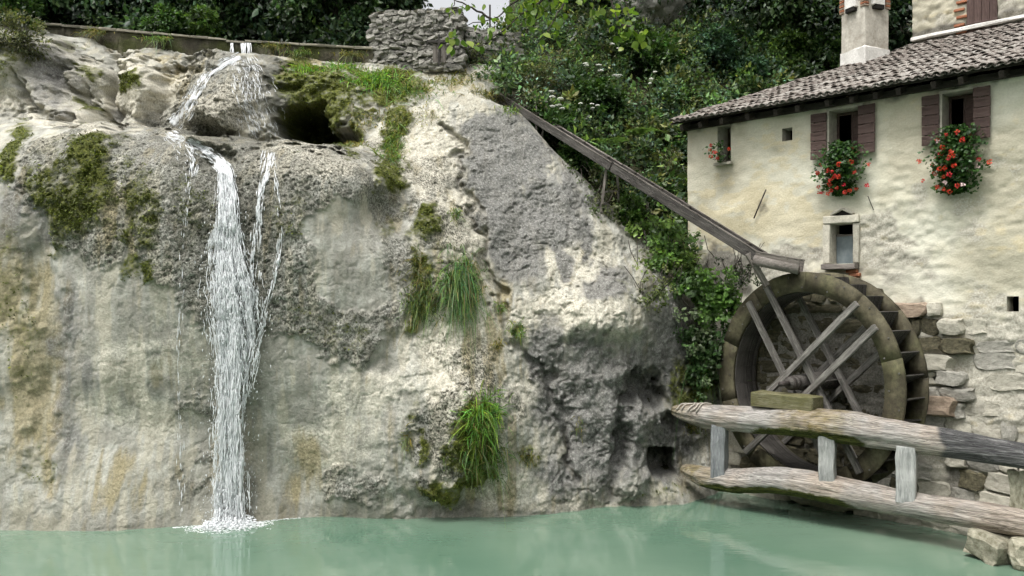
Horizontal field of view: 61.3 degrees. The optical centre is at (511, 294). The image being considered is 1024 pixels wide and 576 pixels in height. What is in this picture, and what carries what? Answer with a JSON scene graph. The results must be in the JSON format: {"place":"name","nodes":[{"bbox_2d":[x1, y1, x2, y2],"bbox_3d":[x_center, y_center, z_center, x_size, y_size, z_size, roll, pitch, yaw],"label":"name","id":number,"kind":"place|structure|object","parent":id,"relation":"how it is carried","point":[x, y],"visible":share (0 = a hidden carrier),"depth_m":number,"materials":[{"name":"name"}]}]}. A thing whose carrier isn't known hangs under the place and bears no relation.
{"place":"outdoors","nodes":[
{"label":"outdoors","id":0,"kind":"place"},
{"bbox_2d":[163,42,297,533],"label":"waterfall","id":1,"kind":"structure","parent":0,"point":[227,237],"depth_m":15.41,"materials":[{"name":"white liquid"}]},
{"bbox_2d":[0,21,730,530],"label":"cliff","id":2,"kind":"structure","parent":0,"point":[90,407],"depth_m":15.92,"materials":[{"name":"grey stone"}]},
{"bbox_2d":[0,0,45,29],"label":"shrub","id":3,"kind":"object","parent":2,"relation":"on","point":[30,7],"visible":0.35,"depth_m":20.54,"materials":[{"name":"green plant"}]},
{"bbox_2d":[0,6,56,61],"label":"shrub","id":4,"kind":"object","parent":2,"relation":"on","point":[25,36],"visible":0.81,"depth_m":19.11,"materials":[{"name":"green plant"}]},
{"bbox_2d":[71,25,114,47],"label":"grass tuft","id":5,"kind":"object","parent":2,"relation":"on","point":[91,32],"visible":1,"depth_m":21.31,"materials":[{"name":"green plant"}]},
{"bbox_2d":[132,33,173,50],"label":"grass tuft","id":6,"kind":"object","parent":2,"relation":"on","point":[157,38],"visible":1,"depth_m":21.33,"materials":[{"name":"green plant"}]},
{"bbox_2d":[44,23,373,63],"bbox_3d":[-7.551,-5.987,21.730,8.245,1.538,0.579,0,0,0],"label":"weir","id":7,"kind":"object","parent":2,"relation":"on","point":[120,41],"visible":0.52,"depth_m":21.50,"materials":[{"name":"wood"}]},
{"bbox_2d":[255,40,291,57],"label":"grass tuft","id":8,"kind":"object","parent":7,"relation":"on","point":[270,46],"visible":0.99,"depth_m":21.35,"materials":[{"name":"green plant"}]},
{"bbox_2d":[277,47,318,59],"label":"grass tuft","id":9,"kind":"object","parent":2,"relation":"on","point":[299,53],"visible":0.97,"depth_m":21.35,"materials":[{"name":"green plant"}]},
{"bbox_2d":[281,61,334,78],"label":"grass tuft","id":10,"kind":"object","parent":2,"relation":"on","point":[308,68],"visible":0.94,"depth_m":20.19,"materials":[{"name":"green plant"}]},
{"bbox_2d":[320,60,364,72],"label":"grass tuft","id":11,"kind":"object","parent":2,"relation":"on","point":[337,66],"visible":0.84,"depth_m":21.08,"materials":[{"name":"green plant"}]},
{"bbox_2d":[329,49,368,64],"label":"grass tuft","id":12,"kind":"object","parent":2,"relation":"on","point":[349,53],"visible":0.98,"depth_m":21.34,"materials":[{"name":"green plant"}]},
{"bbox_2d":[334,138,368,146],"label":"grass tuft","id":13,"kind":"object","parent":2,"relation":"on","point":[356,144],"visible":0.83,"depth_m":18.15,"materials":[{"name":"green plant"}]},
{"bbox_2d":[0,25,718,509],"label":"moss","id":14,"kind":"object","parent":2,"relation":"on","point":[100,151],"visible":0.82,"depth_m":15.90,"materials":[{"name":"green plant"}]},
{"bbox_2d":[335,101,388,133],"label":"grass tuft","id":15,"kind":"object","parent":2,"relation":"on","point":[359,120],"visible":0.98,"depth_m":19.24,"materials":[{"name":"green plant"}]},
{"bbox_2d":[331,62,418,106],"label":"grass tuft","id":16,"kind":"object","parent":2,"relation":"on","point":[378,76],"visible":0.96,"depth_m":20.43,"materials":[{"name":"green plant"}]},
{"bbox_2d":[368,96,414,164],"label":"grass tuft","id":17,"kind":"object","parent":2,"relation":"on","point":[388,145],"visible":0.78,"depth_m":18.46,"materials":[{"name":"green plant"}]},
{"bbox_2d":[398,422,413,456],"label":"grass tuft","id":18,"kind":"object","parent":2,"relation":"on","point":[406,441],"visible":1,"depth_m":15.49,"materials":[{"name":"green plant"}]},
{"bbox_2d":[371,102,448,127],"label":"grass tuft","id":19,"kind":"object","parent":2,"relation":"on","point":[411,115],"visible":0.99,"depth_m":19.43,"materials":[{"name":"green plant"}]},
{"bbox_2d":[395,244,427,302],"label":"grass tuft","id":20,"kind":"object","parent":2,"relation":"on","point":[422,263],"visible":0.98,"depth_m":16.38,"materials":[{"name":"green plant"}]},
{"bbox_2d":[366,7,467,73],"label":"rubble wall","id":21,"kind":"structure","parent":2,"relation":"on","point":[399,38],"depth_m":21.32,"materials":[{"name":"grey stone"}]},
{"bbox_2d":[382,71,455,108],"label":"grass tuft","id":22,"kind":"object","parent":2,"relation":"on","point":[422,89],"visible":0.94,"depth_m":20.23,"materials":[{"name":"green plant"}]},
{"bbox_2d":[394,270,456,342],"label":"grass tuft","id":23,"kind":"object","parent":2,"relation":"on","point":[416,305],"visible":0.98,"depth_m":16.11,"materials":[{"name":"green plant"}]},
{"bbox_2d":[427,34,448,65],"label":"sluice gate","id":24,"kind":"structure","parent":2,"relation":"on","point":[437,51],"depth_m":20.88,"materials":[{"name":"grey wood"}]},
{"bbox_2d":[413,74,485,88],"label":"grass tuft","id":25,"kind":"object","parent":2,"relation":"on","point":[451,82],"visible":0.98,"depth_m":20.77,"materials":[{"name":"green plant"}]},
{"bbox_2d":[445,206,464,228],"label":"grass tuft","id":26,"kind":"object","parent":2,"relation":"on","point":[452,213],"visible":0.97,"depth_m":17.43,"materials":[{"name":"green plant"}]},
{"bbox_2d":[421,243,498,371],"bbox_3d":[-0.961,0.496,16.534,1.565,2.991,2.021,0,0,0],"label":"grass tuft","id":27,"kind":"object","parent":2,"relation":"on","point":[461,288],"visible":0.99,"depth_m":16.34,"materials":[{"name":"green plant"}]},
{"bbox_2d":[436,70,504,89],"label":"grass tuft","id":28,"kind":"object","parent":2,"relation":"on","point":[470,75],"visible":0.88,"depth_m":21.08,"materials":[{"name":"green plant"}]},
{"bbox_2d":[453,86,504,103],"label":"grass tuft","id":29,"kind":"object","parent":2,"relation":"on","point":[483,94],"visible":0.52,"depth_m":20.46,"materials":[{"name":"green plant"}]},
{"bbox_2d":[443,426,519,527],"bbox_3d":[-0.440,3.321,15.429,1.650,2.170,1.106,0,0,-28],"label":"grass tuft","id":30,"kind":"object","parent":2,"relation":"on","point":[490,459],"visible":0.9,"depth_m":15.46,"materials":[{"name":"green plant"}]},
{"bbox_2d":[447,380,517,466],"bbox_3d":[-0.529,2.412,15.420,1.401,1.678,1.782,0,0,0],"label":"grass tuft","id":31,"kind":"object","parent":2,"relation":"on","point":[480,414],"visible":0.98,"depth_m":15.39,"materials":[{"name":"green plant"}]},
{"bbox_2d":[464,26,524,64],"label":"rubble wall","id":32,"kind":"structure","parent":2,"relation":"on","point":[483,33],"depth_m":22.08,"materials":[{"name":"grey stone"}]},
{"bbox_2d":[488,301,507,315],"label":"grass tuft","id":33,"kind":"object","parent":2,"relation":"on","point":[501,310],"visible":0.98,"depth_m":16.99,"materials":[{"name":"green plant"}]},
{"bbox_2d":[488,337,507,352],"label":"grass tuft","id":34,"kind":"object","parent":2,"relation":"on","point":[497,346],"visible":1,"depth_m":16.51,"materials":[{"name":"green plant"}]},
{"bbox_2d":[494,102,520,115],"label":"grass tuft","id":35,"kind":"object","parent":2,"relation":"on","point":[513,110],"visible":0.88,"depth_m":19.80,"materials":[{"name":"green plant"}]},
{"bbox_2d":[505,317,529,352],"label":"grass tuft","id":36,"kind":"object","parent":2,"relation":"on","point":[519,328],"visible":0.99,"depth_m":16.90,"materials":[{"name":"green plant"}]},
{"bbox_2d":[517,448,538,469],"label":"grass tuft","id":37,"kind":"object","parent":2,"relation":"on","point":[531,458],"visible":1,"depth_m":16.12,"materials":[{"name":"green plant"}]},
{"bbox_2d":[528,98,581,145],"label":"shrub","id":38,"kind":"object","parent":2,"relation":"on","point":[571,119],"visible":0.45,"depth_m":20.18,"materials":[{"name":"green plant"}]},
{"bbox_2d":[562,155,641,230],"bbox_3d":[1.964,-2.150,18.884,1.699,2.088,1.046,0,0,0],"label":"creeper","id":39,"kind":"object","parent":2,"relation":"attached to","point":[597,197],"visible":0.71,"depth_m":18.81,"materials":[{"name":"green plant"}]},
{"bbox_2d":[612,191,647,221],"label":"shrub","id":40,"kind":"object","parent":2,"relation":"on","point":[632,205],"visible":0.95,"depth_m":18.72,"materials":[{"name":"green plant"}]},
{"bbox_2d":[498,93,804,286],"bbox_3d":[2.512,-2.501,18.451,7.490,4.711,0.713,0,0,39],"label":"flume","id":41,"kind":"object","parent":2,"relation":"on","point":[756,256],"visible":0.95,"depth_m":17.69,"materials":[{"name":"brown wood"}]},
{"bbox_2d":[624,231,681,312],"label":"creeper","id":42,"kind":"object","parent":2,"relation":"attached to","point":[658,294],"visible":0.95,"depth_m":17.50,"materials":[{"name":"green plant"}]},
{"bbox_2d":[620,197,704,285],"bbox_3d":[3.072,-1.106,18.489,1.996,2.116,1.140,0,0,34],"label":"bramble","id":43,"kind":"object","parent":2,"relation":"on","point":[651,224],"visible":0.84,"depth_m":18.24,"materials":[{"name":"green plant"}]},
{"bbox_2d":[648,223,742,331],"bbox_3d":[3.888,-0.320,17.937,2.132,2.411,0.875,0,0,10],"label":"bramble","id":44,"kind":"object","parent":2,"relation":"on","point":[694,282],"visible":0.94,"depth_m":17.80,"materials":[{"name":"green plant"}]},
{"bbox_2d":[672,343,720,464],"bbox_3d":[3.883,2.007,18.047,1.430,2.935,2.045,0,0,44],"label":"creeper","id":45,"kind":"object","parent":2,"relation":"on","point":[700,389],"visible":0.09,"depth_m":17.93,"materials":[{"name":"green plant"}]},
{"bbox_2d":[682,422,710,445],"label":"grass tuft","id":46,"kind":"object","parent":2,"relation":"on","point":[691,428],"visible":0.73,"depth_m":18.24,"materials":[{"name":"green plant"}]},
{"bbox_2d":[672,295,750,402],"bbox_3d":[4.098,1.072,17.910,1.628,2.408,0.777,0,0,0],"label":"bramble","id":47,"kind":"object","parent":2,"relation":"on","point":[701,339],"visible":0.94,"depth_m":17.81,"materials":[{"name":"green plant"}]},
{"bbox_2d":[422,0,508,30],"label":"sky","id":48,"kind":"structure","parent":0,"point":[472,16],"materials":[{"name":"white"}]},
{"bbox_2d":[0,491,1023,575],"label":"pool water","id":49,"kind":"structure","parent":0,"point":[720,533],"depth_m":14.00,"materials":[{"name":"green liquid"}]},
{"bbox_2d":[963,528,1015,565],"bbox_3d":[7.456,3.912,13.352,0.705,0.484,0.687,3,5,-23],"label":"rock","id":50,"kind":"object","parent":49,"relation":"in","point":[987,547],"visible":0.7,"depth_m":13.19,"materials":[{"name":"stone"}]},
{"bbox_2d":[680,464,1023,536],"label":"log","id":51,"kind":"object","parent":50,"relation":"on","point":[879,498],"visible":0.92,"depth_m":14.73,"materials":[{"name":"wood"}]},
{"bbox_2d":[710,425,728,477],"bbox_3d":[3.999,3.025,16.636,0.293,1.044,0.280,0,0,32],"label":"post","id":52,"kind":"object","parent":51,"relation":"on","point":[719,451],"visible":0.84,"depth_m":16.53,"materials":[{"name":"grey wood"}]},
{"bbox_2d":[671,404,1023,468],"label":"log","id":53,"kind":"object","parent":52,"relation":"on","point":[856,428],"visible":0.96,"depth_m":14.69,"materials":[{"name":"wood"}]},
{"bbox_2d":[675,402,710,411],"bbox_3d":[3.644,2.221,17.090,0.512,0.214,0.656,0,0,-38],"label":"rope","id":54,"kind":"object","parent":53,"relation":"attached to","point":[694,403],"visible":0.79,"depth_m":16.96,"materials":[{"name":"beige fabric"}]},
{"bbox_2d":[751,390,823,410],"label":"bearing block","id":55,"kind":"structure","parent":53,"relation":"on","point":[784,400],"depth_m":15.69,"materials":[{"name":"brown wood"}]},
{"bbox_2d":[818,436,836,481],"bbox_3d":[5.548,2.939,15.200,0.290,0.945,0.280,0,0,32],"label":"post","id":56,"kind":"object","parent":51,"relation":"on","point":[827,453],"visible":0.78,"depth_m":15.09,"materials":[{"name":"grey wood"}]},
{"bbox_2d":[895,445,917,502],"bbox_3d":[6.532,2.972,14.307,0.322,0.950,0.308,0,0,32],"label":"post","id":57,"kind":"object","parent":51,"relation":"on","point":[906,460],"visible":0.86,"depth_m":14.19,"materials":[{"name":"grey wood"}]},
{"bbox_2d":[1007,469,1023,508],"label":"wooden post","id":58,"kind":"object","parent":51,"relation":"on","point":[1016,479],"visible":0.86,"depth_m":13.31,"materials":[{"name":"wood"}]},
{"bbox_2d":[1007,536,1023,570],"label":"rock","id":59,"kind":"object","parent":49,"relation":"in","point":[1015,552],"visible":0.93,"depth_m":12.86,"materials":[{"name":"stone"}]},
{"bbox_2d":[491,0,573,51],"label":"branch","id":60,"kind":"object","parent":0,"point":[508,10],"visible":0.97,"depth_m":10.61,"materials":[{"name":"green plant"}]},
{"bbox_2d":[482,0,910,469],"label":"hillside","id":61,"kind":"structure","parent":0,"point":[551,140],"depth_m":22.76,"materials":[{"name":"green plant"}]},
{"bbox_2d":[464,39,497,67],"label":"shrub","id":62,"kind":"object","parent":61,"relation":"on","point":[473,50],"visible":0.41,"depth_m":21.71,"materials":[{"name":"green plant"}]},
{"bbox_2d":[510,58,559,94],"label":"shrub","id":63,"kind":"object","parent":61,"relation":"on","point":[543,82],"visible":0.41,"depth_m":21.14,"materials":[{"name":"green plant"}]},
{"bbox_2d":[556,143,596,175],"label":"shrub","id":64,"kind":"object","parent":61,"relation":"on","point":[579,161],"visible":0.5,"depth_m":19.68,"materials":[{"name":"green plant"}]},
{"bbox_2d":[555,0,608,14],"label":"tree","id":65,"kind":"object","parent":61,"relation":"on","point":[602,1],"visible":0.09,"depth_m":25.42,"materials":[{"name":"green plant"}]},
{"bbox_2d":[570,72,630,123],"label":"shrub","id":66,"kind":"object","parent":61,"relation":"on","point":[598,89],"visible":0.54,"depth_m":21.19,"materials":[{"name":"green plant"}]},
{"bbox_2d":[468,2,816,218],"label":"dry stems","id":67,"kind":"object","parent":61,"relation":"on","point":[629,59],"visible":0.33,"depth_m":22.21,"materials":[{"name":"brown plant"}]},
{"bbox_2d":[624,127,667,135],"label":"fern","id":68,"kind":"object","parent":61,"relation":"on","point":[642,130],"visible":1,"depth_m":19.65,"materials":[{"name":"green plant"}]},
{"bbox_2d":[606,22,686,79],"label":"shrub","id":69,"kind":"object","parent":61,"relation":"on","point":[646,52],"visible":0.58,"depth_m":23.05,"materials":[{"name":"green plant"}]},
{"bbox_2d":[464,0,841,263],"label":"slope undergrowth","id":70,"kind":"object","parent":61,"relation":"on","point":[672,77],"visible":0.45,"depth_m":22.36,"materials":[{"name":"green plant"}]},
{"bbox_2d":[549,90,564,117],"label":"umbel plant","id":71,"kind":"object","parent":70,"relation":"on","point":[560,98],"visible":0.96,"depth_m":19.97,"materials":[{"name":"white plant"}]},
{"bbox_2d":[578,103,599,137],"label":"umbel plant","id":72,"kind":"object","parent":70,"relation":"on","point":[592,115],"visible":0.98,"depth_m":20.29,"materials":[{"name":"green plant"}]},
{"bbox_2d":[583,62,603,97],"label":"umbel plant","id":73,"kind":"object","parent":70,"relation":"on","point":[586,64],"visible":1,"depth_m":21.35,"materials":[{"name":"white plant"}]},
{"bbox_2d":[590,137,636,144],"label":"fern","id":74,"kind":"object","parent":70,"relation":"on","point":[610,140],"visible":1,"depth_m":19.61,"materials":[{"name":"green plant"}]},
{"bbox_2d":[613,0,692,30],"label":"rock outcrop","id":75,"kind":"object","parent":61,"relation":"on","point":[665,9],"visible":0.27,"depth_m":24.77,"materials":[{"name":"grey stone"}]},
{"bbox_2d":[639,144,687,191],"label":"shrub","id":76,"kind":"object","parent":61,"relation":"on","point":[669,162],"visible":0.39,"depth_m":20.51,"materials":[{"name":"green plant"}]},
{"bbox_2d":[682,19,747,73],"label":"shrub","id":77,"kind":"object","parent":61,"relation":"on","point":[724,39],"visible":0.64,"depth_m":23.97,"materials":[{"name":"green plant"}]},
{"bbox_2d":[691,0,766,24],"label":"tree","id":78,"kind":"object","parent":61,"relation":"on","point":[706,3],"visible":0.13,"depth_m":25.73,"materials":[{"name":"green plant"}]},
{"bbox_2d":[709,49,772,84],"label":"shrub","id":79,"kind":"object","parent":61,"relation":"on","point":[758,60],"visible":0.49,"depth_m":24.10,"materials":[{"name":"green plant"}]},
{"bbox_2d":[728,0,837,50],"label":"tree","id":80,"kind":"object","parent":61,"relation":"on","point":[777,10],"visible":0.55,"depth_m":25.23,"materials":[{"name":"green plant"}]},
{"bbox_2d":[761,28,813,68],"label":"shrub","id":81,"kind":"object","parent":61,"relation":"on","point":[797,38],"visible":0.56,"depth_m":24.96,"materials":[{"name":"green plant"}]},
{"bbox_2d":[788,0,841,36],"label":"tree","id":82,"kind":"object","parent":61,"relation":"on","point":[836,18],"visible":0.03,"depth_m":25.93,"materials":[{"name":"green plant"}]},
{"bbox_2d":[799,29,841,69],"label":"shrub","id":83,"kind":"object","parent":61,"relation":"on","point":[836,43],"visible":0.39,"depth_m":25.09,"materials":[{"name":"green plant"}]},
{"bbox_2d":[832,0,912,51],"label":"tree","id":84,"kind":"object","parent":61,"relation":"on","point":[897,38],"visible":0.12,"depth_m":25.22,"materials":[{"name":"green plant"}]},
{"bbox_2d":[910,0,1023,43],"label":"tall house","id":85,"kind":"structure","parent":61,"relation":"on","point":[934,19],"depth_m":19.39,"materials":[{"name":"paint"}]},
{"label":"wooded hill","id":86,"kind":"structure","parent":0,"visible":0},
{"bbox_2d":[9,0,96,28],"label":"tree","id":87,"kind":"object","parent":86,"relation":"on","point":[54,3],"visible":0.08,"depth_m":23.94,"materials":[{"name":"green plant"}]},
{"bbox_2d":[44,0,151,30],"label":"tree","id":88,"kind":"object","parent":86,"relation":"on","point":[68,15],"visible":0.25,"depth_m":23.79,"materials":[{"name":"green plant"}]},
{"bbox_2d":[106,0,220,29],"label":"tree","id":89,"kind":"object","parent":86,"relation":"on","point":[152,3],"visible":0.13,"depth_m":24.10,"materials":[{"name":"green plant"}]},
{"bbox_2d":[136,3,193,34],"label":"shrub","id":90,"kind":"object","parent":86,"relation":"on","point":[172,22],"visible":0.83,"depth_m":22.28,"materials":[{"name":"green plant"}]},
{"bbox_2d":[183,4,224,37],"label":"shrub","id":91,"kind":"object","parent":86,"relation":"on","point":[199,24],"visible":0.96,"depth_m":22.51,"materials":[{"name":"green plant"}]},
{"bbox_2d":[175,0,276,40],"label":"tree","id":92,"kind":"object","parent":86,"relation":"on","point":[229,3],"visible":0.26,"depth_m":23.84,"materials":[{"name":"green plant"}]},
{"bbox_2d":[230,0,344,41],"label":"tree","id":93,"kind":"object","parent":86,"relation":"on","point":[257,9],"visible":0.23,"depth_m":23.90,"materials":[{"name":"green plant"}]},
{"bbox_2d":[281,0,388,46],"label":"tree","id":94,"kind":"object","parent":86,"relation":"on","point":[337,7],"visible":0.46,"depth_m":23.72,"materials":[{"name":"green plant"}]},
{"bbox_2d":[342,0,432,11],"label":"tree","id":95,"kind":"object","parent":86,"relation":"on","point":[403,5],"visible":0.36,"depth_m":25.67,"materials":[{"name":"green plant"}]},
{"bbox_2d":[37,0,912,84],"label":"thicket","id":96,"kind":"object","parent":86,"relation":"on","point":[263,33],"visible":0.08,"depth_m":23.29,"materials":[{"name":"green plant"}]},
{"bbox_3d":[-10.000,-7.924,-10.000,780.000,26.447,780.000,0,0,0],"label":"ground","id":97,"kind":"structure","parent":0,"visible":0},
{"bbox_2d":[438,0,534,55],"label":"branch","id":98,"kind":"object","parent":97,"relation":"on","point":[456,41],"visible":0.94,"depth_m":10.60,"materials":[{"name":"green plant"}]},
{"bbox_2d":[576,0,650,51],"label":"branch","id":99,"kind":"object","parent":97,"relation":"on","point":[640,36],"visible":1,"depth_m":10.67,"materials":[{"name":"green plant"}]},
{"bbox_2d":[669,0,1023,535],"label":"mill house","id":100,"kind":"structure","parent":97,"relation":"on","point":[944,272],"depth_m":16.04,"materials":[{"name":"paint"}]},
{"bbox_2d":[704,140,730,162],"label":"geranium","id":101,"kind":"object","parent":100,"relation":"on","point":[719,155],"visible":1,"depth_m":18.41,"materials":[{"name":"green plant"}]},
{"bbox_2d":[704,235,763,297],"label":"creeper","id":102,"kind":"object","parent":100,"relation":"attached to","point":[741,281],"visible":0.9,"depth_m":17.23,"materials":[{"name":"green plant"}]},
{"bbox_2d":[713,107,776,165],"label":"window","id":103,"kind":"structure","parent":100,"relation":"in","point":[722,131],"depth_m":18.81,"materials":[{"name":"stone"}]},
{"bbox_2d":[719,272,928,482],"bbox_3d":[5.751,1.639,16.355,2.060,4.118,4.118,0,0,-34],"label":"water wheel","id":104,"kind":"object","parent":100,"relation":"attached to","point":[886,326],"visible":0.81,"depth_m":15.94,"materials":[{"name":"brown wood"}]},
{"bbox_2d":[810,139,871,196],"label":"geranium","id":105,"kind":"object","parent":100,"relation":"attached to","point":[840,153],"visible":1,"depth_m":16.42,"materials":[{"name":"green plant"}]},
{"bbox_2d":[821,208,860,269],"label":"window","id":106,"kind":"structure","parent":100,"relation":"in","point":[841,242],"depth_m":16.78,"materials":[{"name":"stone"}]},
{"bbox_2d":[816,86,899,171],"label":"window","id":107,"kind":"structure","parent":100,"relation":"in","point":[851,111],"depth_m":16.86,"materials":[{"name":"stone"}]},
{"bbox_2d":[916,122,992,195],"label":"geranium","id":108,"kind":"object","parent":100,"relation":"attached to","point":[954,136],"visible":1,"depth_m":14.90,"materials":[{"name":"green plant"}]},
{"bbox_2d":[922,64,1023,155],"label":"window","id":109,"kind":"structure","parent":100,"relation":"in","point":[955,107],"depth_m":15.38,"materials":[{"name":"stone"}]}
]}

